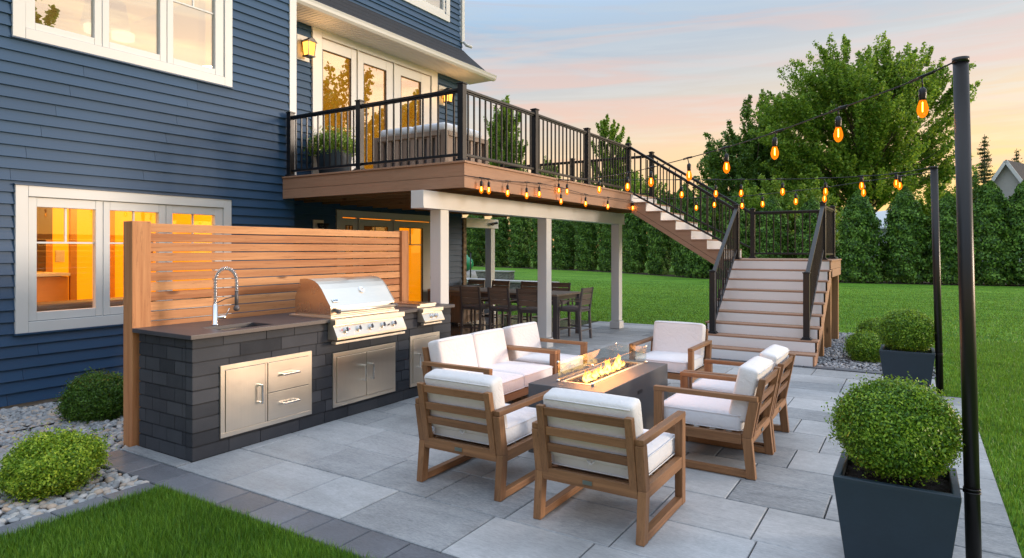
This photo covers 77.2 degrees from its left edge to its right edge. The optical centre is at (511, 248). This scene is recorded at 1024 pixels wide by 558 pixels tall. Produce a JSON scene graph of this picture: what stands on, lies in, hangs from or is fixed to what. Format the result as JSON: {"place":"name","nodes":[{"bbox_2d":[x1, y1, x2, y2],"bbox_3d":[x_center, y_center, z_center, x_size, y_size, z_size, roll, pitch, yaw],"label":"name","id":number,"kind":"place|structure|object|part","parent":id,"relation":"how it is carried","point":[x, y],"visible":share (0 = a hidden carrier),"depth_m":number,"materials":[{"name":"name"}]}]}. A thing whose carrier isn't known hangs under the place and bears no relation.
{"place":"outdoors","nodes":[
{"label":"outdoors","id":0,"kind":"place"},
{"bbox_2d":[0,482,383,557],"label":"grass","id":1,"kind":"structure","parent":0,"point":[101,527],"depth_m":3.60,"materials":[{"name":"green plant"}]},
{"bbox_2d":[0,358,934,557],"bbox_3d":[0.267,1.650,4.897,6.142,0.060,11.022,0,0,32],"label":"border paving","id":2,"kind":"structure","parent":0,"point":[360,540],"depth_m":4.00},
{"bbox_2d":[0,315,934,524],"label":"ground","id":3,"kind":"structure","parent":0,"point":[484,315],"depth_m":6.93,"materials":[{"name":"soil"}]},
{"bbox_2d":[0,447,9,468],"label":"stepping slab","id":4,"kind":"structure","parent":3,"relation":"on","point":[3,451],"depth_m":5.12,"materials":[{"name":"grey stone"}]},
{"bbox_2d":[0,402,149,526],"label":"pebble bed","id":5,"kind":"object","parent":3,"relation":"on","point":[29,417],"visible":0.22,"depth_m":5.30,"materials":[{"name":"grey gravel"}]},
{"bbox_2d":[0,421,61,433],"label":"drip hose","id":6,"kind":"object","parent":5,"relation":"on","point":[30,428],"visible":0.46,"depth_m":5.87,"materials":[{"name":"black rubber"}]},
{"bbox_2d":[0,420,116,503],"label":"boxwood shrub","id":7,"kind":"object","parent":5,"relation":"on","point":[43,464],"visible":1,"depth_m":4.22,"materials":[{"name":"green plant"}]},
{"bbox_2d":[47,367,122,423],"bbox_3d":[-4.074,1.463,6.322,0.752,0.602,0.824,0,0,32],"label":"boxwood shrub","id":8,"kind":"object","parent":5,"relation":"on","point":[96,396],"visible":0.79,"depth_m":6.11,"materials":[{"name":"green plant"}]},
{"bbox_2d":[123,221,408,446],"bbox_3d":[-2.279,0.719,6.755,0.142,1.902,3.400,0,0,32],"label":"privacy screen","id":9,"kind":"object","parent":5,"relation":"on","point":[139,286],"visible":0.86,"depth_m":6.00,"materials":[{"name":"brown wood"}]},
{"bbox_2d":[0,0,496,408],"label":"house","id":10,"kind":"structure","parent":3,"relation":"on","point":[114,114],"depth_m":8.41,"materials":[{"name":"blue wood"}]},
{"bbox_2d":[11,0,233,88],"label":"window","id":11,"kind":"structure","parent":10,"relation":"in","point":[190,39],"depth_m":7.91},
{"bbox_2d":[13,183,232,335],"bbox_3d":[-4.623,0.110,7.857,0.197,1.603,2.539,0,0,32],"label":"window","id":12,"kind":"structure","parent":10,"relation":"in","point":[27,197],"depth_m":7.36,"materials":[{"name":"white wood"}]},
{"bbox_2d":[297,34,316,62],"bbox_3d":[-3.429,-3.370,10.718,0.290,0.420,0.260,0,0,32],"label":"wall lantern","id":13,"kind":"object","parent":10,"relation":"attached to","point":[306,48],"depth_m":10.67,"materials":[{"name":"yellow glass"}]},
{"bbox_2d":[313,220,328,228],"bbox_3d":[-3.269,-0.390,11.023,0.175,0.220,0.245,0,0,32],"label":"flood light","id":14,"kind":"object","parent":10,"relation":"attached to","point":[319,224],"visible":0.77,"depth_m":11.00,"materials":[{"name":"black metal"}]},
{"bbox_2d":[311,26,437,173],"bbox_3d":[-2.533,-2.483,12.384,0.110,2.775,3.373,0,0,32],"label":"patio door","id":15,"kind":"structure","parent":10,"relation":"in","point":[344,71],"depth_m":12.00,"materials":[{"name":"white glass"}]},
{"bbox_2d":[335,209,429,301],"bbox_3d":[-2.380,0.458,12.627,0.110,2.323,2.863,0,0,32],"label":"patio door","id":16,"kind":"structure","parent":10,"relation":"in","point":[353,220],"depth_m":12.64,"materials":[{"name":"orange glass"}]},
{"bbox_2d":[403,0,449,22],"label":"window","id":17,"kind":"structure","parent":10,"relation":"in","point":[437,8],"depth_m":13.79,"materials":[{"name":"white glass"}]},
{"bbox_2d":[438,85,452,105],"bbox_3d":[-1.429,-3.330,13.891,0.290,0.420,0.260,0,0,32],"label":"wall lantern","id":18,"kind":"object","parent":10,"relation":"attached to","point":[442,98],"depth_m":13.84,"materials":[{"name":"yellow glass"}]},
{"bbox_2d":[723,332,935,377],"bbox_3d":[5.273,1.641,10.833,3.107,0.071,4.375,0,0,32],"label":"gravel bed","id":19,"kind":"object","parent":3,"relation":"on","point":[835,353],"visible":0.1,"depth_m":9.41,"materials":[{"name":"grey gravel"}]},
{"bbox_2d":[841,329,884,362],"bbox_3d":[5.225,1.441,9.428,0.711,0.552,0.686,0,0,32],"label":"boxwood shrub","id":20,"kind":"object","parent":19,"relation":"on","point":[862,346],"visible":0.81,"depth_m":9.27,"materials":[{"name":"green plant"}]},
{"bbox_2d":[854,317,881,333],"bbox_3d":[6.142,1.415,10.786,0.726,0.632,0.752,0,0,32],"label":"boxwood shrub","id":21,"kind":"object","parent":19,"relation":"on","point":[865,325],"visible":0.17,"depth_m":10.75,"materials":[{"name":"green plant"}]},
{"bbox_2d":[467,255,476,277],"bbox_3d":[-2.215,0.945,31.000,1.100,1.350,1.100,0,0,32],"label":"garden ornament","id":22,"kind":"object","parent":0,"point":[473,274],"visible":0.38,"depth_m":30.71,"materials":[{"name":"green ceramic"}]},
{"bbox_2d":[12,254,1023,557],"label":"lawn","id":23,"kind":"structure","parent":0,"point":[572,276],"depth_m":20.88,"materials":[{"name":"green plant"}]},
{"bbox_2d":[467,249,470,277],"bbox_3d":[-2.215,0.610,28.612,0.275,2.024,1.071,0,0,29],"label":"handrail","id":24,"kind":"object","parent":23,"relation":"on","point":[470,262],"visible":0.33,"depth_m":28.97,"materials":[{"name":"black metal"}]},
{"bbox_2d":[468,270,514,279],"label":"retaining wall","id":25,"kind":"structure","parent":23,"relation":"on","point":[505,275],"depth_m":33.81,"materials":[{"name":"stone"}]},
{"bbox_2d":[483,95,528,217],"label":"birch tree","id":26,"kind":"object","parent":23,"relation":"on","point":[506,99],"visible":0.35,"depth_m":60.99,"materials":[{"name":"green plant"}]},
{"bbox_2d":[467,278,559,288],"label":"retaining wall","id":27,"kind":"structure","parent":23,"relation":"on","point":[514,284],"depth_m":23.72,"materials":[{"name":"stone"}]},
{"bbox_2d":[524,155,560,231],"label":"bushy tree","id":28,"kind":"object","parent":23,"relation":"on","point":[543,173],"visible":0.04,"depth_m":59.90,"materials":[{"name":"green plant"}]},
{"bbox_2d":[553,172,597,262],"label":"bushy tree","id":29,"kind":"object","parent":23,"relation":"on","point":[579,181],"visible":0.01,"depth_m":60.56,"materials":[{"name":"green plant"}]},
{"bbox_2d":[590,114,639,190],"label":"narrow leafy tree","id":30,"kind":"object","parent":23,"relation":"on","point":[603,128],"visible":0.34,"depth_m":59.58,"materials":[{"name":"green plant"}]},
{"bbox_2d":[621,171,665,260],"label":"bushy tree","id":31,"kind":"object","parent":23,"relation":"on","point":[637,184],"visible":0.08,"depth_m":51.52,"materials":[{"name":"green plant"}]},
{"bbox_2d":[645,181,706,266],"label":"bushy tree","id":32,"kind":"object","parent":23,"relation":"on","point":[671,196],"visible":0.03,"depth_m":45.99,"materials":[{"name":"green plant"}]},
{"bbox_2d":[694,180,784,266],"bbox_3d":[13.065,-1.224,37.237,5.164,5.784,4.430,0,0,-37],"label":"bushy tree","id":33,"kind":"object","parent":23,"relation":"on","point":[749,201],"visible":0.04,"depth_m":37.01,"materials":[{"name":"green plant"}]},
{"bbox_2d":[693,89,809,200],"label":"dark leafy tree","id":34,"kind":"object","parent":23,"relation":"on","point":[747,159],"visible":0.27,"depth_m":45.31,"materials":[{"name":"green plant"}]},
{"bbox_2d":[479,265,1023,286],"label":"mulch bed","id":35,"kind":"object","parent":23,"relation":"on","point":[890,282],"visible":0.36,"depth_m":35.62,"materials":[{"name":"soil"}]},
{"bbox_2d":[467,214,484,265],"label":"arborvitae","id":36,"kind":"object","parent":35,"relation":"on","point":[475,242],"visible":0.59,"depth_m":61.76,"materials":[{"name":"green plant"}]},
{"bbox_2d":[484,217,510,266],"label":"arborvitae","id":37,"kind":"object","parent":35,"relation":"on","point":[501,238],"visible":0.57,"depth_m":58.83,"materials":[{"name":"green plant"}]},
{"bbox_2d":[505,217,532,267],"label":"arborvitae","id":38,"kind":"object","parent":35,"relation":"on","point":[518,244],"visible":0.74,"depth_m":56.10,"materials":[{"name":"green plant"}]},
{"bbox_2d":[528,218,553,268],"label":"arborvitae","id":39,"kind":"object","parent":35,"relation":"on","point":[533,248],"visible":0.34,"depth_m":53.74,"materials":[{"name":"green plant"}]},
{"bbox_2d":[551,220,577,269],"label":"arborvitae","id":40,"kind":"object","parent":35,"relation":"on","point":[562,235],"visible":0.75,"depth_m":51.09,"materials":[{"name":"green plant"}]},
{"bbox_2d":[573,222,599,269],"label":"arborvitae","id":41,"kind":"object","parent":35,"relation":"on","point":[586,241],"visible":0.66,"depth_m":48.80,"materials":[{"name":"green plant"}]},
{"bbox_2d":[596,223,624,271],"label":"arborvitae","id":42,"kind":"object","parent":35,"relation":"on","point":[603,238],"visible":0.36,"depth_m":46.38,"materials":[{"name":"green plant"}]},
{"bbox_2d":[622,213,647,272],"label":"arborvitae","id":43,"kind":"object","parent":35,"relation":"on","point":[634,238],"visible":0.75,"depth_m":43.45,"materials":[{"name":"green plant"}]},
{"bbox_2d":[645,199,672,274],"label":"arborvitae","id":44,"kind":"object","parent":35,"relation":"on","point":[658,254],"visible":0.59,"depth_m":40.50,"materials":[{"name":"green plant"}]},
{"bbox_2d":[669,186,695,276],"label":"arborvitae","id":45,"kind":"object","parent":35,"relation":"on","point":[677,258],"visible":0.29,"depth_m":38.25,"materials":[{"name":"green plant"}]},
{"bbox_2d":[681,193,717,277],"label":"arborvitae","id":46,"kind":"object","parent":35,"relation":"on","point":[691,262],"visible":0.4,"depth_m":36.14,"materials":[{"name":"green plant"}]},
{"bbox_2d":[695,185,720,277],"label":"arborvitae","id":47,"kind":"object","parent":35,"relation":"on","point":[710,205],"visible":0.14,"depth_m":36.61,"materials":[{"name":"green plant"}]},
{"bbox_2d":[710,192,749,274],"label":"arborvitae","id":48,"kind":"object","parent":35,"relation":"on","point":[745,252],"visible":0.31,"depth_m":35.12,"materials":[{"name":"green plant"}]},
{"bbox_2d":[749,194,793,278],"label":"arborvitae","id":49,"kind":"object","parent":35,"relation":"on","point":[772,203],"visible":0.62,"depth_m":33.67,"materials":[{"name":"green plant"}]},
{"bbox_2d":[791,195,837,279],"bbox_3d":[15.543,-0.559,33.024,2.680,4.456,2.442,0,0,-29],"label":"arborvitae","id":50,"kind":"object","parent":35,"relation":"on","point":[812,203],"visible":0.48,"depth_m":32.63,"materials":[{"name":"green plant"}]},
{"bbox_2d":[835,188,886,282],"bbox_3d":[17.162,-0.665,31.646,2.388,4.689,2.770,0,0,-11],"label":"arborvitae","id":51,"kind":"object","parent":35,"relation":"on","point":[860,222],"visible":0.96,"depth_m":30.99,"materials":[{"name":"green plant"}]},
{"bbox_2d":[878,186,931,283],"bbox_3d":[18.930,-0.695,31.044,2.619,4.757,2.466,0,0,-39],"label":"arborvitae","id":52,"kind":"object","parent":35,"relation":"on","point":[906,217],"visible":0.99,"depth_m":30.45,"materials":[{"name":"green plant"}]},
{"bbox_2d":[921,192,980,283],"bbox_3d":[20.577,-0.528,30.233,2.409,4.393,2.411,0,0,12],"label":"arborvitae","id":53,"kind":"object","parent":35,"relation":"on","point":[948,242],"visible":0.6,"depth_m":29.73,"materials":[{"name":"green plant"}]},
{"bbox_2d":[973,180,1022,285],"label":"arborvitae","id":54,"kind":"object","parent":35,"relation":"on","point":[990,202],"visible":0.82,"depth_m":28.77,"materials":[{"name":"green plant"}]},
{"bbox_2d":[996,180,1023,285],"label":"arborvitae","id":55,"kind":"object","parent":35,"relation":"on","point":[1016,199],"visible":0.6,"depth_m":28.48,"materials":[{"name":"green plant"}]},
{"bbox_2d":[749,174,820,256],"bbox_3d":[15.364,-1.393,37.535,5.250,6.118,4.895,0,0,-5],"label":"bushy tree","id":56,"kind":"object","parent":23,"relation":"on","point":[775,189],"visible":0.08,"depth_m":37.73,"materials":[{"name":"green plant"}]},
{"bbox_2d":[780,176,848,254],"bbox_3d":[17.000,-1.133,37.001,5.131,6.020,5.428,0,0,32],"label":"bushy tree","id":57,"kind":"object","parent":23,"relation":"on","point":[810,193],"visible":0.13,"depth_m":36.37,"materials":[{"name":"green plant"}]},
{"bbox_2d":[748,30,982,273],"bbox_3d":[22.524,-6.200,41.164,12.872,15.730,10.144,0,0,32],"label":"tall maple tree","id":58,"kind":"object","parent":23,"relation":"on","point":[878,125],"visible":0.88,"depth_m":40.00,"materials":[{"name":"green plant"}]},
{"bbox_2d":[896,183,955,244],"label":"bushy tree","id":59,"kind":"object","parent":23,"relation":"on","point":[926,208],"visible":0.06,"depth_m":45.70,"materials":[{"name":"green plant"}]},
{"bbox_2d":[954,168,984,200],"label":"bushy tree","id":60,"kind":"object","parent":23,"relation":"on","point":[975,183],"visible":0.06,"depth_m":51.74,"materials":[{"name":"green plant"}]},
{"bbox_2d":[972,134,994,197],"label":"spruce tree","id":61,"kind":"object","parent":23,"relation":"on","point":[982,174],"visible":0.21,"depth_m":59.82,"materials":[{"name":"green plant"}]},
{"bbox_2d":[991,160,1023,198],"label":"neighbour house","id":62,"kind":"structure","parent":23,"relation":"on","point":[1008,177],"depth_m":50.00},
{"bbox_2d":[1011,148,1022,162],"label":"spruce tree","id":63,"kind":"object","parent":23,"relation":"on","point":[1016,158],"visible":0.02,"depth_m":65.94,"materials":[{"name":"green plant"}]},
{"bbox_2d":[450,315,597,336],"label":"polished floor","id":64,"kind":"structure","parent":0,"point":[455,330],"depth_m":13.80,"materials":[{"name":"grey stone"}]},
{"bbox_2d":[449,285,482,322],"bbox_3d":[-1.099,1.190,14.049,0.580,0.760,0.760,0,0,32],"label":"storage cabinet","id":65,"kind":"object","parent":64,"relation":"on","point":[455,313],"visible":0.31,"depth_m":13.73,"materials":[{"name":"brown wood"}]},
{"bbox_3d":[-1.289,1.205,13.748,0.460,0.650,0.010,0,0,32],"label":"door","id":66,"kind":"part","parent":65,"relation":"part of","materials":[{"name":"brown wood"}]},
{"bbox_2d":[459,286,493,334],"bbox_3d":[-0.657,1.155,12.012,0.460,0.930,0.505,0,0,32],"label":"bar chair","id":67,"kind":"object","parent":64,"relation":"on","point":[474,299],"visible":0.85,"depth_m":11.87,"materials":[{"name":"wood"}]},
{"bbox_2d":[468,279,484,323],"bbox_3d":[-0.919,1.155,14.204,0.460,0.930,0.505,0,0,32],"label":"bar chair","id":68,"kind":"object","parent":64,"relation":"on","point":[470,282],"visible":0.19,"depth_m":14.28,"materials":[{"name":"wood"}]},
{"bbox_2d":[487,287,522,329],"bbox_3d":[-0.124,1.155,11.676,0.460,0.930,0.505,0,0,32],"label":"bar chair","id":69,"kind":"object","parent":64,"relation":"on","point":[502,306],"visible":0.71,"depth_m":11.53,"materials":[{"name":"wood"}]},
{"bbox_2d":[551,282,570,321],"bbox_3d":[0.883,1.155,13.069,0.460,0.930,0.505,0,0,32],"label":"bar chair","id":70,"kind":"object","parent":64,"relation":"on","point":[557,284],"visible":0.26,"depth_m":13.19,"materials":[{"name":"wood"}]},
{"bbox_2d":[50,321,1021,557],"bbox_3d":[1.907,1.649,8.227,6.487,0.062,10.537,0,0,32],"label":"patio","id":71,"kind":"structure","parent":0,"point":[359,469],"depth_m":4.27,"materials":[{"name":"grey stone"}]},
{"bbox_2d":[132,266,454,461],"bbox_3d":[-1.884,0.883,6.425,0.871,1.473,3.268,0,0,32],"label":"outdoor kitchen","id":72,"kind":"object","parent":71,"relation":"on","point":[214,386],"visible":0.92,"depth_m":5.42,"materials":[{"name":"stone"}]},
{"bbox_2d":[289,275,405,344],"bbox_3d":[-1.634,0.585,6.494,0.691,0.601,0.955,0,0,32],"label":"gas grill","id":73,"kind":"object","parent":72,"relation":"on","point":[341,298],"visible":1,"depth_m":6.25,"materials":[{"name":"metal"}]},
{"bbox_2d":[395,301,444,324],"bbox_3d":[-1.100,0.722,7.306,0.588,0.227,0.350,0,0,32],"label":"side burner","id":74,"kind":"object","parent":72,"relation":"on","point":[429,315],"visible":0.89,"depth_m":7.16,"materials":[{"name":"metal"}]},
{"bbox_2d":[282,82,654,347],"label":"raised deck","id":75,"kind":"structure","parent":71,"relation":"on","point":[439,191],"depth_m":9.25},
{"bbox_2d":[303,123,364,172],"bbox_3d":[-2.996,-1.598,10.836,1.078,1.036,1.050,0,0,32],"label":"planter","id":76,"kind":"object","parent":75,"relation":"on","point":[344,147],"visible":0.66,"depth_m":10.59,"materials":[{"name":"green plant"}]},
{"bbox_2d":[373,122,487,167],"bbox_3d":[-1.235,-1.455,9.820,1.380,0.750,1.080,0,0,32],"label":"outdoor sofa","id":77,"kind":"object","parent":75,"relation":"on","point":[419,142],"visible":0.55,"depth_m":9.41,"materials":[{"name":"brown wood"}]},
{"bbox_2d":[464,175,633,210],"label":"string lights","id":78,"kind":"object","parent":75,"relation":"hanging from","point":[507,187],"visible":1,"depth_m":8.95,"materials":[{"name":"black metal"}]},
{"bbox_2d":[630,147,749,263],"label":"stairs","id":79,"kind":"structure","parent":75,"relation":"attached to","point":[692,236],"depth_m":12.11,"materials":[{"name":"wood"}]},
{"bbox_2d":[415,369,551,501],"bbox_3d":[-0.189,1.228,4.577,0.702,0.781,0.798,0,0,32],"label":"armchair","id":80,"kind":"object","parent":71,"relation":"on","point":[468,415],"visible":0.93,"depth_m":4.32,"materials":[{"name":"brown wood"}]},
{"bbox_2d":[422,328,557,424],"bbox_3d":[-0.201,1.228,6.261,0.798,0.781,1.242,0,0,32],"label":"loveseat","id":81,"kind":"object","parent":71,"relation":"on","point":[483,352],"visible":0.59,"depth_m":6.21,"materials":[{"name":"white fabric"}]},
{"bbox_2d":[481,280,509,324],"bbox_3d":[-0.369,1.155,13.858,0.460,0.930,0.505,0,0,32],"label":"bar chair","id":82,"kind":"object","parent":71,"relation":"on","point":[496,284],"visible":0.27,"depth_m":13.95,"materials":[{"name":"wood"}]},
{"bbox_2d":[428,287,580,338],"bbox_3d":[-0.192,1.220,12.732,3.000,0.800,1.000,0,0,32],"label":"bar table","id":83,"kind":"object","parent":71,"relation":"on","point":[556,296],"visible":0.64,"depth_m":12.10,"materials":[{"name":"brown wood"}]},
{"bbox_2d":[510,281,537,325],"bbox_3d":[0.266,1.155,13.458,0.460,0.930,0.505,0,0,32],"label":"bar chair","id":84,"kind":"object","parent":71,"relation":"on","point":[524,284],"visible":0.28,"depth_m":13.57,"materials":[{"name":"wood"}]},
{"bbox_2d":[516,288,551,337],"bbox_3d":[0.392,1.155,11.351,0.460,0.930,0.505,0,0,32],"label":"bar chair","id":85,"kind":"object","parent":71,"relation":"on","point":[530,300],"visible":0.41,"depth_m":11.20,"materials":[{"name":"wood"}]},
{"bbox_2d":[502,322,587,397],"bbox_3d":[0.321,1.228,7.090,0.798,0.781,0.702,0,0,32],"label":"armchair","id":86,"kind":"object","parent":71,"relation":"on","point":[526,335],"visible":0.45,"depth_m":7.03,"materials":[{"name":"white fabric"}]},
{"bbox_2d":[558,287,593,340],"bbox_3d":[1.151,1.155,11.603,0.505,0.930,0.460,0,0,32],"label":"bar chair","id":87,"kind":"object","parent":71,"relation":"on","point":[585,299],"visible":1,"depth_m":11.51,"materials":[{"name":"wood"}]},
{"bbox_2d":[528,342,667,452],"bbox_3d":[0.794,1.260,5.558,0.657,0.719,1.450,0,0,32],"label":"fire table","id":88,"kind":"object","parent":71,"relation":"on","point":[619,376],"visible":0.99,"depth_m":5.46,"materials":[{"name":"black metal"}]},
{"bbox_2d":[532,388,685,546],"bbox_3d":[0.604,1.228,3.959,0.702,0.781,0.798,0,0,32],"label":"armchair","id":89,"kind":"object","parent":71,"relation":"on","point":[604,442],"visible":1,"depth_m":3.71,"materials":[{"name":"brown wood"}]},
{"bbox_2d":[629,321,711,382],"bbox_3d":[1.795,1.228,7.200,0.702,0.781,0.798,0,0,32],"label":"armchair","id":90,"kind":"object","parent":71,"relation":"on","point":[677,347],"visible":0.73,"depth_m":7.25,"materials":[{"name":"white fabric"}]},
{"bbox_2d":[654,356,780,479],"bbox_3d":[1.599,1.228,4.961,0.798,0.781,0.702,0,0,32],"label":"armchair","id":91,"kind":"object","parent":71,"relation":"on","point":[743,409],"visible":0.94,"depth_m":4.71,"materials":[{"name":"brown wood"}]},
{"bbox_2d":[683,344,795,451],"bbox_3d":[1.988,1.228,5.579,0.798,0.781,0.702,0,0,32],"label":"armchair","id":92,"kind":"object","parent":71,"relation":"on","point":[777,355],"visible":0.45,"depth_m":5.50,"materials":[{"name":"brown wood"}]},
{"bbox_2d":[705,201,841,366],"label":"stairs","id":93,"kind":"structure","parent":71,"relation":"on","point":[809,301],"depth_m":10.21,"materials":[{"name":"wood"}]},
{"bbox_2d":[833,452,961,557],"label":"planter","id":94,"kind":"object","parent":71,"relation":"on","point":[881,518],"visible":0.81,"depth_m":3.17,"materials":[{"name":"plastic"}]},
{"bbox_2d":[821,371,979,486],"bbox_3d":[2.004,0.923,3.348,0.677,0.572,0.638,0,0,-6],"label":"boxwood shrub","id":95,"kind":"object","parent":94,"relation":"on","point":[901,429],"visible":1,"depth_m":3.19,"materials":[{"name":"green plant"}]},
{"bbox_2d":[879,344,935,390],"bbox_3d":[4.597,1.390,7.463,0.540,0.460,0.530,0,0,32],"label":"planter","id":96,"kind":"object","parent":71,"relation":"on","point":[916,364],"visible":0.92,"depth_m":7.25,"materials":[{"name":"plastic"}]},
{"bbox_2d":[873,307,934,352],"bbox_3d":[4.596,0.943,7.471,0.674,0.553,0.678,0,0,32],"label":"boxwood shrub","id":97,"kind":"object","parent":96,"relation":"on","point":[911,329],"visible":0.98,"depth_m":7.31,"materials":[{"name":"green plant"}]},
{"bbox_2d":[930,166,943,393],"bbox_3d":[4.778,0.346,7.214,0.144,2.550,0.084,0,0,-2],"label":"string light pole","id":98,"kind":"object","parent":71,"relation":"on","point":[936,277],"visible":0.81,"depth_m":7.18,"materials":[{"name":"metal"}]},
{"bbox_2d":[557,167,929,197],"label":"string lights","id":99,"kind":"object","parent":98,"relation":"hanging from","point":[823,178],"visible":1,"depth_m":8.06,"materials":[{"name":"black metal"}]},
{"bbox_2d":[640,172,929,210],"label":"string lights","id":100,"kind":"object","parent":98,"relation":"hanging from","point":[795,194],"visible":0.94,"depth_m":8.91,"materials":[{"name":"black metal"}]},
{"bbox_2d":[952,56,981,557],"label":"string light pole","id":101,"kind":"object","parent":71,"relation":"on","point":[971,489],"visible":0.98,"depth_m":3.11,"materials":[{"name":"metal"}]},
{"bbox_2d":[564,62,951,194],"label":"string lights","id":102,"kind":"object","parent":101,"relation":"hanging from","point":[922,92],"visible":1,"depth_m":4.32,"materials":[{"name":"black glass"}]},
{"bbox_2d":[462,0,1023,246],"label":"sky","id":103,"kind":"structure","parent":0,"point":[670,72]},
{"bbox_2d":[875,211,930,270],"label":"neighbour house","id":104,"kind":"structure","parent":0,"point":[881,215],"depth_m":50.90,"materials":[{"name":"white"}]}
]}

